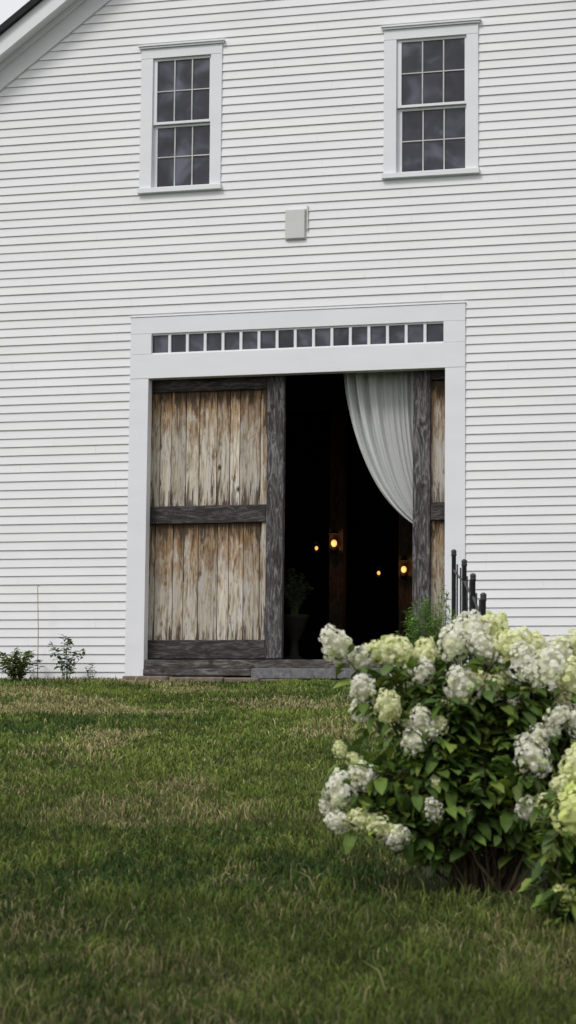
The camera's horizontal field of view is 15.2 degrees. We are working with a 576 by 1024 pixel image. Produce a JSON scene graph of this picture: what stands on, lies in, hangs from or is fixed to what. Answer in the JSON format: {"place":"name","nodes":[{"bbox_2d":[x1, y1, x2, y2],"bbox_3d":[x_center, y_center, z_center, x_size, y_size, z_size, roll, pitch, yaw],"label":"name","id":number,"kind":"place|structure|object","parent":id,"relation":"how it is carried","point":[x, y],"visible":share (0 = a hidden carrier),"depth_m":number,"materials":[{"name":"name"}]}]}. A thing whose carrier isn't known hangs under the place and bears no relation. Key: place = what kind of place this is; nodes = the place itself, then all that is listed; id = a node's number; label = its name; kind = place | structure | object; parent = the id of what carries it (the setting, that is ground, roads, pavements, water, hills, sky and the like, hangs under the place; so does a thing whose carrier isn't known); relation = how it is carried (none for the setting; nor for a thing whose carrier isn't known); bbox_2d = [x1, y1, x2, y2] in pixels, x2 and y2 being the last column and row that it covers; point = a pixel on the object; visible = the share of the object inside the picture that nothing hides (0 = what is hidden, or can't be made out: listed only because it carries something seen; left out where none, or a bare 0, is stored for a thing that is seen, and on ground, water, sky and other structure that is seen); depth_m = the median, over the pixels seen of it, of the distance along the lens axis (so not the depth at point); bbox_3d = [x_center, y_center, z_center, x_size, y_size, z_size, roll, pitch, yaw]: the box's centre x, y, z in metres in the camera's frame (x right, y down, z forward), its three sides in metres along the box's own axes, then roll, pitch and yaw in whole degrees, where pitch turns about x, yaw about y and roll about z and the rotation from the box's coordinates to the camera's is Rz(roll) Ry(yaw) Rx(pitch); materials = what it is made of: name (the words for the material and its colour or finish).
{"place":"outdoors","nodes":[
{"label":"outdoors","id":0,"kind":"place"},
{"bbox_2d":[0,0,29,24],"label":"sky","id":1,"kind":"structure","parent":0,"point":[8,8],"materials":[{"name":"white"}]},
{"bbox_2d":[0,0,42,35],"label":"roof shingles","id":2,"kind":"object","parent":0,"point":[18,15],"depth_m":26.82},
{"bbox_2d":[0,0,67,55],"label":"rake fascia","id":3,"kind":"structure","parent":2,"relation":"attached to","point":[28,22],"depth_m":26.84,"materials":[{"name":"white paint"}]},
{"bbox_2d":[0,0,110,90],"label":"rake frieze board","id":4,"kind":"object","parent":2,"relation":"attached to","point":[46,43],"visible":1,"depth_m":27.05,"materials":[{"name":"white wood"}]},
{"bbox_2d":[0,0,85,70],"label":"rake bed moulding","id":5,"kind":"object","parent":4,"relation":"attached to","point":[40,34],"visible":1,"depth_m":27.05,"materials":[{"name":"white wood"}]},
{"bbox_2d":[0,0,76,63],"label":"roof deck and soffit","id":6,"kind":"structure","parent":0,"point":[36,30],"depth_m":26.99,"materials":[{"name":"white wood"}]},
{"bbox_2d":[172,676,315,679],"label":"floor","id":7,"kind":"structure","parent":0,"point":[224,676],"depth_m":29.39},
{"bbox_2d":[147,640,264,658],"bbox_3d":[-1.057,1.654,25.928,1.631,0.228,0.075,-1,-6,15],"label":"rail bottom","id":8,"kind":"object","parent":7,"relation":"on","point":[206,649],"visible":0.8,"depth_m":25.87,"materials":[{"name":"grey wood"}]},
{"bbox_2d":[261,389,266,639],"bbox_3d":[-0.283,0.040,25.892,0.058,3.070,0.014,-1,-6,15],"label":"edge strip","id":9,"kind":"object","parent":8,"relation":"on","point":[263,562],"visible":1,"depth_m":25.88,"materials":[{"name":"brown wood"}]},
{"bbox_2d":[154,392,260,639],"bbox_3d":[-0.998,0.054,26.137,1.960,3.420,0.013,-1,-6,15],"label":"door backing","id":10,"kind":"object","parent":7,"relation":"on","point":[216,504],"depth_m":26.11,"materials":[{"name":"black wood"}]},
{"bbox_2d":[148,524,155,639],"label":"plank","id":11,"kind":"object","parent":10,"relation":"attached to","point":[151,595],"visible":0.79,"depth_m":26.19,"materials":[{"name":"brown wood"}]},
{"bbox_2d":[154,524,173,639],"bbox_3d":[-1.508,0.931,26.160,0.224,1.630,0.022,-1,-6,15],"label":"plank","id":12,"kind":"object","parent":10,"relation":"attached to","point":[163,582],"visible":1,"depth_m":26.16,"materials":[{"name":"brown wood"}]},
{"bbox_2d":[172,524,183,639],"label":"plank","id":13,"kind":"object","parent":10,"relation":"attached to","point":[178,570],"visible":1,"depth_m":26.11,"materials":[{"name":"brown wood"}]},
{"bbox_2d":[183,524,198,639],"bbox_3d":[-1.178,0.925,26.069,0.178,1.630,0.024,-1,-6,15],"label":"plank","id":14,"kind":"object","parent":10,"relation":"attached to","point":[190,580],"visible":1,"depth_m":26.07,"materials":[{"name":"brown wood"}]},
{"bbox_2d":[197,523,217,639],"bbox_3d":[-0.970,0.921,26.013,0.238,1.630,0.023,-1,-6,15],"label":"plank","id":15,"kind":"object","parent":10,"relation":"attached to","point":[207,581],"visible":1,"depth_m":26.01,"materials":[{"name":"brown wood"}]},
{"bbox_2d":[150,504,265,524],"bbox_3d":[-1.041,0.032,26.103,1.631,0.215,0.075,-1,-6,15],"label":"rail","id":16,"kind":"object","parent":10,"relation":"attached to","point":[254,513],"visible":0.8,"depth_m":26.04,"materials":[{"name":"grey wood"}]},
{"bbox_2d":[150,393,160,506],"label":"plank","id":17,"kind":"object","parent":16,"relation":"on","point":[155,453],"visible":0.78,"depth_m":26.36,"materials":[{"name":"brown wood"}]},
{"bbox_2d":[160,393,171,505],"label":"plank","id":18,"kind":"object","parent":16,"relation":"on","point":[166,449],"visible":1,"depth_m":26.33,"materials":[{"name":"brown wood"}]},
{"bbox_2d":[171,392,186,505],"bbox_3d":[-1.329,-0.772,26.296,0.183,1.450,0.027,-1,-6,15],"label":"plank","id":19,"kind":"object","parent":16,"relation":"on","point":[179,443],"visible":1,"depth_m":26.28,"materials":[{"name":"brown wood"}]},
{"bbox_2d":[186,392,199,505],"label":"plank","id":20,"kind":"object","parent":16,"relation":"on","point":[193,449],"visible":1,"depth_m":26.23,"materials":[{"name":"brown wood"}]},
{"bbox_2d":[199,391,217,505],"bbox_3d":[-0.967,-0.779,26.199,0.215,1.450,0.024,-1,-6,15],"label":"plank","id":21,"kind":"object","parent":16,"relation":"on","point":[208,449],"visible":1,"depth_m":26.18,"materials":[{"name":"brown wood"}]},
{"bbox_2d":[217,391,230,504],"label":"plank","id":22,"kind":"object","parent":16,"relation":"on","point":[223,449],"visible":1,"depth_m":26.13,"materials":[{"name":"brown wood"}]},
{"bbox_2d":[230,390,240,504],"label":"plank","id":23,"kind":"object","parent":16,"relation":"on","point":[235,448],"visible":1,"depth_m":26.10,"materials":[{"name":"brown wood"}]},
{"bbox_2d":[240,389,260,504],"bbox_3d":[-0.454,-0.789,26.059,0.251,1.450,0.025,-1,-6,15],"label":"plank","id":24,"kind":"object","parent":16,"relation":"on","point":[250,440],"visible":1,"depth_m":26.05,"materials":[{"name":"brown wood"}]},
{"bbox_2d":[217,523,228,639],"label":"plank","id":25,"kind":"object","parent":10,"relation":"attached to","point":[223,581],"visible":1,"depth_m":25.96,"materials":[{"name":"brown wood"}]},
{"bbox_2d":[228,523,243,639],"bbox_3d":[-0.626,0.914,25.919,0.177,1.630,0.023,-1,-6,15],"label":"plank","id":26,"kind":"object","parent":10,"relation":"attached to","point":[235,602],"visible":1,"depth_m":25.91,"materials":[{"name":"brown wood"}]},
{"bbox_2d":[243,522,259,639],"bbox_3d":[-0.439,0.910,25.864,0.198,1.630,0.029,-1,-6,15],"label":"plank","id":27,"kind":"object","parent":10,"relation":"attached to","point":[251,578],"visible":1,"depth_m":25.86,"materials":[{"name":"brown wood"}]},
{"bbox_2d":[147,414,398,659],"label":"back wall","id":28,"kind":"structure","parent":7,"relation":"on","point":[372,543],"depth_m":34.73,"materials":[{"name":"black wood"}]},
{"bbox_2d":[265,376,285,658],"bbox_3d":[-0.150,0.030,25.853,0.215,3.458,0.085,-1,-6,15],"label":"stile","id":29,"kind":"object","parent":7,"relation":"on","point":[275,520],"visible":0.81,"depth_m":25.81,"materials":[{"name":"grey wood"}]},
{"bbox_2d":[283,568,313,659],"bbox_3d":[0.086,1.276,26.753,0.472,1.184,0.458,1,-6,-1],"label":"potted fern","id":30,"kind":"object","parent":7,"relation":"on","point":[295,622],"visible":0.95,"depth_m":26.68,"materials":[{"name":"black plant"}]},
{"bbox_2d":[328,373,346,659],"bbox_3d":[0.693,0.031,29.827,0.200,4.330,0.200,-1,-6,15],"label":"timber post","id":31,"kind":"object","parent":7,"relation":"on","point":[338,513],"visible":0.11,"depth_m":29.75,"materials":[{"name":"brown wood"}]},
{"bbox_2d":[286,389,348,411],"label":"tie beam","id":32,"kind":"structure","parent":31,"relation":"attached to","point":[316,400],"depth_m":29.97,"materials":[{"name":"black wood"}]},
{"bbox_2d":[398,514,412,652],"bbox_3d":[1.639,0.013,29.569,0.200,4.330,0.200,-1,-6,15],"label":"timber post","id":33,"kind":"object","parent":7,"relation":"on","point":[406,551],"depth_m":29.38,"materials":[{"name":"wood"}]},
{"bbox_2d":[412,370,431,656],"bbox_3d":[1.579,-0.001,25.402,0.210,3.458,0.085,-1,-6,15],"label":"stile","id":34,"kind":"object","parent":7,"relation":"on","point":[421,568],"visible":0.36,"depth_m":25.39,"materials":[{"name":"grey wood"}]},
{"bbox_2d":[344,371,436,523],"bbox_3d":[1.248,-0.810,25.710,1.250,2.250,0.198,-1,-6,15],"label":"door curtain","id":35,"kind":"object","parent":34,"relation":"attached to","point":[380,405],"depth_m":25.76,"materials":[{"name":"fabric"}]},
{"bbox_2d":[431,502,444,519],"bbox_3d":[2.327,-0.019,25.206,1.333,0.210,0.070,-1,-6,15],"label":"rail","id":36,"kind":"object","parent":34,"relation":"attached to","point":[437,510],"visible":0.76,"depth_m":25.32,"materials":[{"name":"grey wood"}]},
{"bbox_2d":[431,381,444,501],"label":"plank","id":37,"kind":"object","parent":36,"relation":"on","point":[437,441],"visible":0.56,"depth_m":25.46,"materials":[{"name":"brown wood"}]},
{"bbox_2d":[431,520,444,637],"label":"plank","id":38,"kind":"object","parent":36,"relation":"attached to","point":[437,553],"visible":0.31,"depth_m":25.30,"materials":[{"name":"brown wood"}]},
{"bbox_2d":[0,673,575,1023],"bbox_3d":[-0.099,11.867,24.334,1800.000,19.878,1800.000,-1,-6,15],"label":"ground","id":39,"kind":"structure","parent":0,"point":[444,883],"depth_m":9.24,"materials":[{"name":"green plant"}]},
{"bbox_2d":[0,647,44,680],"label":"foundation shrub","id":40,"kind":"object","parent":39,"relation":"on","point":[17,666],"visible":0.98,"depth_m":25.82,"materials":[{"name":"green plant"}]},
{"bbox_2d":[48,634,84,679],"bbox_3d":[-2.636,1.736,25.687,0.441,0.573,0.446,1,-6,1],"label":"wall sapling","id":41,"kind":"object","parent":39,"relation":"on","point":[67,666],"visible":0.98,"depth_m":25.68,"materials":[{"name":"green plant"}]},
{"bbox_2d":[125,379,151,675],"bbox_3d":[-1.814,0.216,26.135,0.240,3.680,0.142,-1,-6,15],"label":"casing","id":42,"kind":"object","parent":39,"relation":"on","point":[138,535],"visible":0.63,"depth_m":26.08,"materials":[{"name":"white paint"}]},
{"bbox_2d":[122,660,393,681],"bbox_3d":[-0.037,1.914,25.317,3.935,0.365,0.414,-1,-6,15],"label":"door step","id":43,"kind":"object","parent":39,"relation":"on","point":[257,670],"depth_m":25.47,"materials":[{"name":"grey wood"}]},
{"bbox_2d":[12,54,544,627],"bbox_3d":[0.404,-2.926,25.900,12.700,11.082,0.070,-1,-6,15],"label":"wall sheathing","id":44,"kind":"object","parent":39,"relation":"on","point":[282,374],"depth_m":25.91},
{"bbox_2d":[139,41,223,128],"bbox_3d":[-1.303,-5.253,26.580,1.088,1.015,0.160,-1,-6,15],"label":"window","id":45,"kind":"structure","parent":44,"relation":"attached to","point":[190,51],"depth_m":26.57,"materials":[{"name":"white paint"}]},
{"bbox_2d":[153,59,157,125],"bbox_3d":[-1.636,-5.189,26.663,0.047,0.835,0.037,-1,-6,15],"label":"sash stile","id":46,"kind":"object","parent":45,"relation":"attached to","point":[155,107],"visible":1,"depth_m":26.64,"materials":[{"name":"white paint"}]},
{"bbox_2d":[157,88,209,92],"bbox_3d":[-1.286,-5.197,26.568,0.678,0.012,0.026,-1,-6,15],"label":"sash muntin","id":47,"kind":"object","parent":46,"relation":"attached to","point":[183,90],"visible":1,"depth_m":26.55,"materials":[{"name":"paint"}]},
{"bbox_2d":[158,61,174,90],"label":"sash pane","id":48,"kind":"object","parent":47,"relation":"on","point":[165,76],"visible":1,"depth_m":26.65,"materials":[{"name":"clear glass"}]},
{"bbox_2d":[176,60,191,89],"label":"sash pane","id":49,"kind":"object","parent":47,"relation":"on","point":[183,74],"visible":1,"depth_m":26.59,"materials":[{"name":"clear glass"}]},
{"bbox_2d":[193,58,209,88],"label":"sash pane","id":50,"kind":"object","parent":47,"relation":"on","point":[201,73],"visible":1,"depth_m":26.53,"materials":[{"name":"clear glass"}]},
{"bbox_2d":[157,119,208,125],"bbox_3d":[-1.290,-4.797,26.524,0.678,0.032,0.037,-1,-6,15],"label":"sash rail bottom","id":51,"kind":"object","parent":45,"relation":"attached to","point":[183,122],"visible":1,"depth_m":26.51,"materials":[{"name":"white paint"}]},
{"bbox_2d":[157,92,173,121],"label":"sash pane","id":52,"kind":"object","parent":51,"relation":"attached to","point":[165,106],"visible":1,"depth_m":26.61,"materials":[{"name":"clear glass"}]},
{"bbox_2d":[175,91,190,120],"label":"sash pane","id":53,"kind":"object","parent":51,"relation":"attached to","point":[182,105],"visible":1,"depth_m":26.55,"materials":[{"name":"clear glass"}]},
{"bbox_2d":[193,89,209,119],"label":"sash pane","id":54,"kind":"object","parent":51,"relation":"attached to","point":[200,104],"visible":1,"depth_m":26.49,"materials":[{"name":"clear glass"}]},
{"bbox_2d":[130,342,465,379],"bbox_3d":[0.091,-1.800,25.833,4.150,0.298,0.144,-1,-6,15],"label":"header","id":55,"kind":"object","parent":44,"relation":"attached to","point":[347,359],"visible":1,"depth_m":25.75,"materials":[{"name":"white paint"}]},
{"bbox_2d":[130,334,153,354],"bbox_3d":[-1.777,-2.038,26.374,0.270,0.253,0.144,-1,-6,15],"label":"header end","id":56,"kind":"object","parent":55,"relation":"on","point":[142,344],"visible":1,"depth_m":26.31,"materials":[{"name":"white paint"}]},
{"bbox_2d":[152,341,443,353],"bbox_3d":[0.090,-1.960,25.823,3.620,0.018,0.041,-1,-6,15],"label":"transom rail bottom","id":57,"kind":"object","parent":55,"relation":"on","point":[299,347],"visible":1,"depth_m":25.79,"materials":[{"name":"white paint"}]},
{"bbox_2d":[443,320,465,342],"bbox_3d":[1.970,-2.111,25.351,0.260,0.253,0.144,-1,-6,15],"label":"header end","id":58,"kind":"object","parent":55,"relation":"on","point":[454,331],"visible":1,"depth_m":25.28,"materials":[{"name":"white paint"}]},
{"bbox_3d":[0.072,-1.718,25.928,6.400,0.080,0.035,-1,-6,15],"label":"door track","id":59,"kind":"object","parent":55,"relation":"attached to","visible":0},
{"bbox_2d":[152,376,267,392],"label":"top rail","id":60,"kind":"structure","parent":59,"relation":"attached to","point":[211,384],"depth_m":26.21,"materials":[{"name":"grey wood"}]},
{"bbox_2d":[131,303,465,334],"bbox_3d":[0.096,-2.303,25.887,4.150,0.205,0.144,-1,-6,15],"label":"header","id":61,"kind":"object","parent":44,"relation":"attached to","point":[313,318],"visible":1,"depth_m":25.80,"materials":[{"name":"white paint"}]},
{"bbox_2d":[152,322,443,335],"bbox_3d":[0.093,-2.195,25.848,3.620,0.018,0.041,-1,-6,15],"label":"transom rail top","id":62,"kind":"object","parent":61,"relation":"attached to","point":[422,323],"visible":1,"depth_m":25.83,"materials":[{"name":"white paint"}]},
{"bbox_2d":[130,302,466,317],"bbox_3d":[0.082,-2.421,25.843,4.170,0.014,0.042,-1,-6,15],"label":"drip cap","id":63,"kind":"object","parent":61,"relation":"on","point":[298,309],"visible":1,"depth_m":25.81,"materials":[{"name":"white paint"}]},
{"bbox_2d":[382,20,479,111],"bbox_3d":[1.716,-5.312,25.756,1.188,1.015,0.160,-1,-6,15],"label":"window","id":64,"kind":"structure","parent":44,"relation":"attached to","point":[433,32],"depth_m":25.75,"materials":[{"name":"white paint"}]},
{"bbox_2d":[397,40,401,108],"bbox_3d":[1.339,-5.247,25.851,0.054,0.835,0.037,-1,-6,15],"label":"sash stile","id":65,"kind":"object","parent":64,"relation":"attached to","point":[399,73],"visible":1,"depth_m":25.83,"materials":[{"name":"white paint"}]},
{"bbox_2d":[401,101,464,108],"bbox_3d":[1.731,-4.856,25.700,0.768,0.032,0.037,-1,-6,15],"label":"sash rail bottom","id":66,"kind":"object","parent":64,"relation":"attached to","point":[433,104],"visible":1,"depth_m":25.68,"materials":[{"name":"white paint"}]},
{"bbox_2d":[402,73,421,104],"bbox_3d":[1.488,-5.058,25.795,0.252,0.382,0.006,-1,-7,15],"label":"sash pane","id":67,"kind":"object","parent":66,"relation":"attached to","point":[411,89],"visible":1,"depth_m":25.79,"materials":[{"name":"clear glass"}]},
{"bbox_2d":[423,72,442,103],"bbox_3d":[1.734,-5.063,25.728,0.252,0.383,0.007,-1,-7,15],"label":"sash pane","id":68,"kind":"object","parent":66,"relation":"attached to","point":[432,87],"visible":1,"depth_m":25.73,"materials":[{"name":"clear glass"}]},
{"bbox_2d":[444,70,464,101],"bbox_3d":[1.981,-5.068,25.660,0.252,0.382,0.006,-1,-8,16],"label":"sash pane","id":69,"kind":"object","parent":66,"relation":"attached to","point":[454,86],"visible":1,"depth_m":25.66,"materials":[{"name":"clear glass"}]},
{"bbox_2d":[402,69,464,74],"bbox_3d":[1.735,-5.256,25.744,0.768,0.012,0.026,-1,-6,15],"label":"sash muntin","id":70,"kind":"object","parent":64,"relation":"attached to","point":[433,71],"visible":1,"depth_m":25.74,"materials":[{"name":"paint"}]},
{"bbox_2d":[402,42,421,72],"bbox_3d":[1.491,-5.442,25.836,0.252,0.382,0.008,-1,-6,13],"label":"sash pane","id":71,"kind":"object","parent":70,"relation":"on","point":[411,57],"visible":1,"depth_m":25.84,"materials":[{"name":"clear glass"}]},
{"bbox_2d":[423,40,442,71],"bbox_3d":[1.738,-5.447,25.769,0.252,0.382,0.007,-1,-6,14],"label":"sash pane","id":72,"kind":"object","parent":70,"relation":"on","point":[432,55],"visible":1,"depth_m":25.77,"materials":[{"name":"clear glass"}]},
{"bbox_2d":[444,38,464,69],"bbox_3d":[1.985,-5.452,25.702,0.252,0.382,0.007,-1,-6,14],"label":"sash pane","id":73,"kind":"object","parent":70,"relation":"on","point":[454,54],"visible":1,"depth_m":25.70,"materials":[{"name":"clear glass"}]},
{"bbox_2d":[445,367,465,665],"bbox_3d":[1.957,0.163,25.104,0.240,3.720,0.142,-1,-6,15],"label":"casing","id":74,"kind":"object","parent":44,"relation":"attached to","point":[455,428],"visible":0.56,"depth_m":25.10,"materials":[{"name":"white paint"}]},
{"bbox_2d":[0,0,575,679],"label":"clapboard siding","id":75,"kind":"object","parent":39,"relation":"on","point":[98,244],"visible":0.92,"depth_m":26.11,"materials":[{"name":"white paint"}]},
{"bbox_2d":[137,183,221,193],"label":"sill","id":76,"kind":"structure","parent":75,"relation":"attached to","point":[179,188],"depth_m":26.35,"materials":[{"name":"white paint"}]},
{"bbox_2d":[139,59,153,187],"bbox_3d":[-1.734,-4.786,26.661,0.155,1.640,0.132,-1,-6,15],"label":"casing","id":77,"kind":"object","parent":76,"relation":"on","point":[146,135],"visible":1,"depth_m":26.60,"materials":[{"name":"white paint"}]},
{"bbox_2d":[153,126,157,186],"bbox_3d":[-1.632,-4.368,26.617,0.047,0.803,0.037,-1,-6,15],"label":"sash stile","id":78,"kind":"object","parent":76,"relation":"on","point":[155,171],"visible":1,"depth_m":26.60,"materials":[{"name":"white paint"}]},
{"bbox_2d":[157,154,209,158],"bbox_3d":[-1.282,-4.376,26.522,0.678,0.012,0.026,-1,-6,15],"label":"sash muntin","id":79,"kind":"object","parent":78,"relation":"attached to","point":[184,156],"visible":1,"depth_m":26.50,"materials":[{"name":"paint"}]},
{"bbox_2d":[158,128,174,156],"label":"sash pane","id":80,"kind":"object","parent":79,"relation":"on","point":[165,142],"visible":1,"depth_m":26.61,"materials":[{"name":"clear glass"}]},
{"bbox_2d":[176,127,191,155],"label":"sash pane","id":81,"kind":"object","parent":79,"relation":"on","point":[183,141],"visible":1,"depth_m":26.55,"materials":[{"name":"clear glass"}]},
{"bbox_2d":[193,126,209,154],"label":"sash pane","id":82,"kind":"object","parent":79,"relation":"on","point":[201,140],"visible":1,"depth_m":26.49,"materials":[{"name":"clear glass"}]},
{"bbox_2d":[209,53,222,183],"bbox_3d":[-0.867,-4.802,26.425,0.143,1.640,0.132,-1,-6,15],"label":"casing","id":83,"kind":"object","parent":76,"relation":"on","point":[215,119],"visible":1,"depth_m":26.36,"materials":[{"name":"white paint"}]},
{"bbox_3d":[-1.286,-3.992,26.480,0.678,0.032,0.037,-1,-6,15],"label":"lower sash bottom rail","id":84,"kind":"object","parent":76,"relation":"on","visible":0},
{"bbox_2d":[157,158,173,186],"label":"sash pane","id":85,"kind":"object","parent":84,"relation":"on","point":[165,172],"visible":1,"depth_m":26.57,"materials":[{"name":"clear glass"}]},
{"bbox_2d":[175,156,191,185],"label":"sash pane","id":86,"kind":"object","parent":84,"relation":"on","point":[182,171],"visible":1,"depth_m":26.51,"materials":[{"name":"clear glass"}]},
{"bbox_2d":[193,155,209,184],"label":"sash pane","id":87,"kind":"object","parent":84,"relation":"on","point":[201,165],"visible":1,"depth_m":26.45,"materials":[{"name":"clear glass"}]},
{"bbox_2d":[285,205,307,239],"bbox_3d":[0.103,-3.481,25.948,0.285,0.410,0.055,-1,-6,15],"label":"vent cover","id":88,"kind":"object","parent":75,"relation":"attached to","point":[295,224],"visible":1,"depth_m":25.92,"materials":[{"name":"white plastic"}]},
{"bbox_2d":[381,167,479,178],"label":"sill","id":89,"kind":"structure","parent":75,"relation":"attached to","point":[430,173],"depth_m":25.53,"materials":[{"name":"white paint"}]},
{"bbox_2d":[383,40,397,172],"bbox_3d":[1.237,-4.843,25.851,0.155,1.640,0.132,-1,-6,15],"label":"casing","id":90,"kind":"object","parent":89,"relation":"on","point":[390,147],"visible":1,"depth_m":25.79,"materials":[{"name":"white paint"}]},
{"bbox_2d":[397,109,402,171],"bbox_3d":[1.342,-4.426,25.805,0.054,0.803,0.037,-1,-6,15],"label":"sash stile","id":91,"kind":"object","parent":89,"relation":"on","point":[400,134],"visible":1,"depth_m":25.79,"materials":[{"name":"white paint"}]},
{"bbox_2d":[402,137,464,142],"bbox_3d":[1.738,-4.435,25.698,0.768,0.012,0.026,-1,-6,15],"label":"sash muntin","id":92,"kind":"object","parent":91,"relation":"attached to","point":[433,140],"visible":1,"depth_m":25.69,"materials":[{"name":"paint"}]},
{"bbox_2d":[402,111,422,140],"bbox_3d":[1.495,-4.614,25.790,0.252,0.366,0.006,-1,-6,14],"label":"sash pane","id":93,"kind":"object","parent":92,"relation":"on","point":[412,126],"visible":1,"depth_m":25.79,"materials":[{"name":"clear glass"}]},
{"bbox_2d":[424,109,443,139],"bbox_3d":[1.741,-4.619,25.722,0.252,0.367,0.007,-1,-7,17],"label":"sash pane","id":94,"kind":"object","parent":92,"relation":"on","point":[433,124],"visible":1,"depth_m":25.72,"materials":[{"name":"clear glass"}]},
{"bbox_2d":[445,108,464,138],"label":"sash pane","id":95,"kind":"object","parent":92,"relation":"on","point":[454,123],"visible":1,"depth_m":25.65,"materials":[{"name":"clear glass"}]},
{"bbox_2d":[466,33,478,167],"bbox_3d":[2.200,-4.862,25.588,0.143,1.640,0.132,-1,-6,15],"label":"casing","id":96,"kind":"object","parent":89,"relation":"on","point":[472,98],"visible":1,"depth_m":25.52,"materials":[{"name":"white paint"}]},
{"bbox_3d":[1.734,-4.051,25.656,0.768,0.032,0.037,-1,-6,15],"label":"lower sash bottom rail","id":97,"kind":"object","parent":89,"relation":"on","visible":0},
{"bbox_2d":[402,142,421,171],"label":"sash pane","id":98,"kind":"object","parent":97,"relation":"on","point":[411,156],"visible":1,"depth_m":25.75,"materials":[{"name":"clear glass"}]},
{"bbox_2d":[424,140,443,170],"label":"sash pane","id":99,"kind":"object","parent":97,"relation":"on","point":[433,155],"visible":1,"depth_m":25.68,"materials":[{"name":"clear glass"}]},
{"bbox_2d":[445,139,464,168],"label":"sash pane","id":100,"kind":"object","parent":97,"relation":"on","point":[454,153],"visible":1,"depth_m":25.61,"materials":[{"name":"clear glass"}]},
{"bbox_2d":[394,594,461,703],"bbox_3d":[0.960,1.190,14.785,0.582,1.263,0.504,-1,-6,15],"label":"feathery garden shrub","id":101,"kind":"object","parent":39,"relation":"on","point":[427,632],"visible":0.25,"depth_m":14.78,"materials":[{"name":"green plant"}]},
{"bbox_2d":[315,609,575,893],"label":"hydrangea bush","id":102,"kind":"object","parent":39,"relation":"on","point":[484,748],"visible":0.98,"depth_m":9.60,"materials":[{"name":"green plant"}]},
{"bbox_2d":[451,549,506,665],"bbox_3d":[1.235,1.051,14.182,0.057,2.022,4.483,0,-6,1],"label":"iron garden fence","id":103,"kind":"object","parent":39,"relation":"on","point":[465,589],"visible":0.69,"depth_m":15.46,"materials":[{"name":"black metal"}]},
{"bbox_2d":[518,742,575,930],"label":"hydrangea bush","id":104,"kind":"object","parent":39,"relation":"on","point":[557,839],"visible":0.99,"depth_m":8.79,"materials":[{"name":"green plant"}]},
{"bbox_2d":[286,374,444,414],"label":"loft floor","id":105,"kind":"structure","parent":0,"point":[308,382],"depth_m":32.19,"materials":[{"name":"black wood"}]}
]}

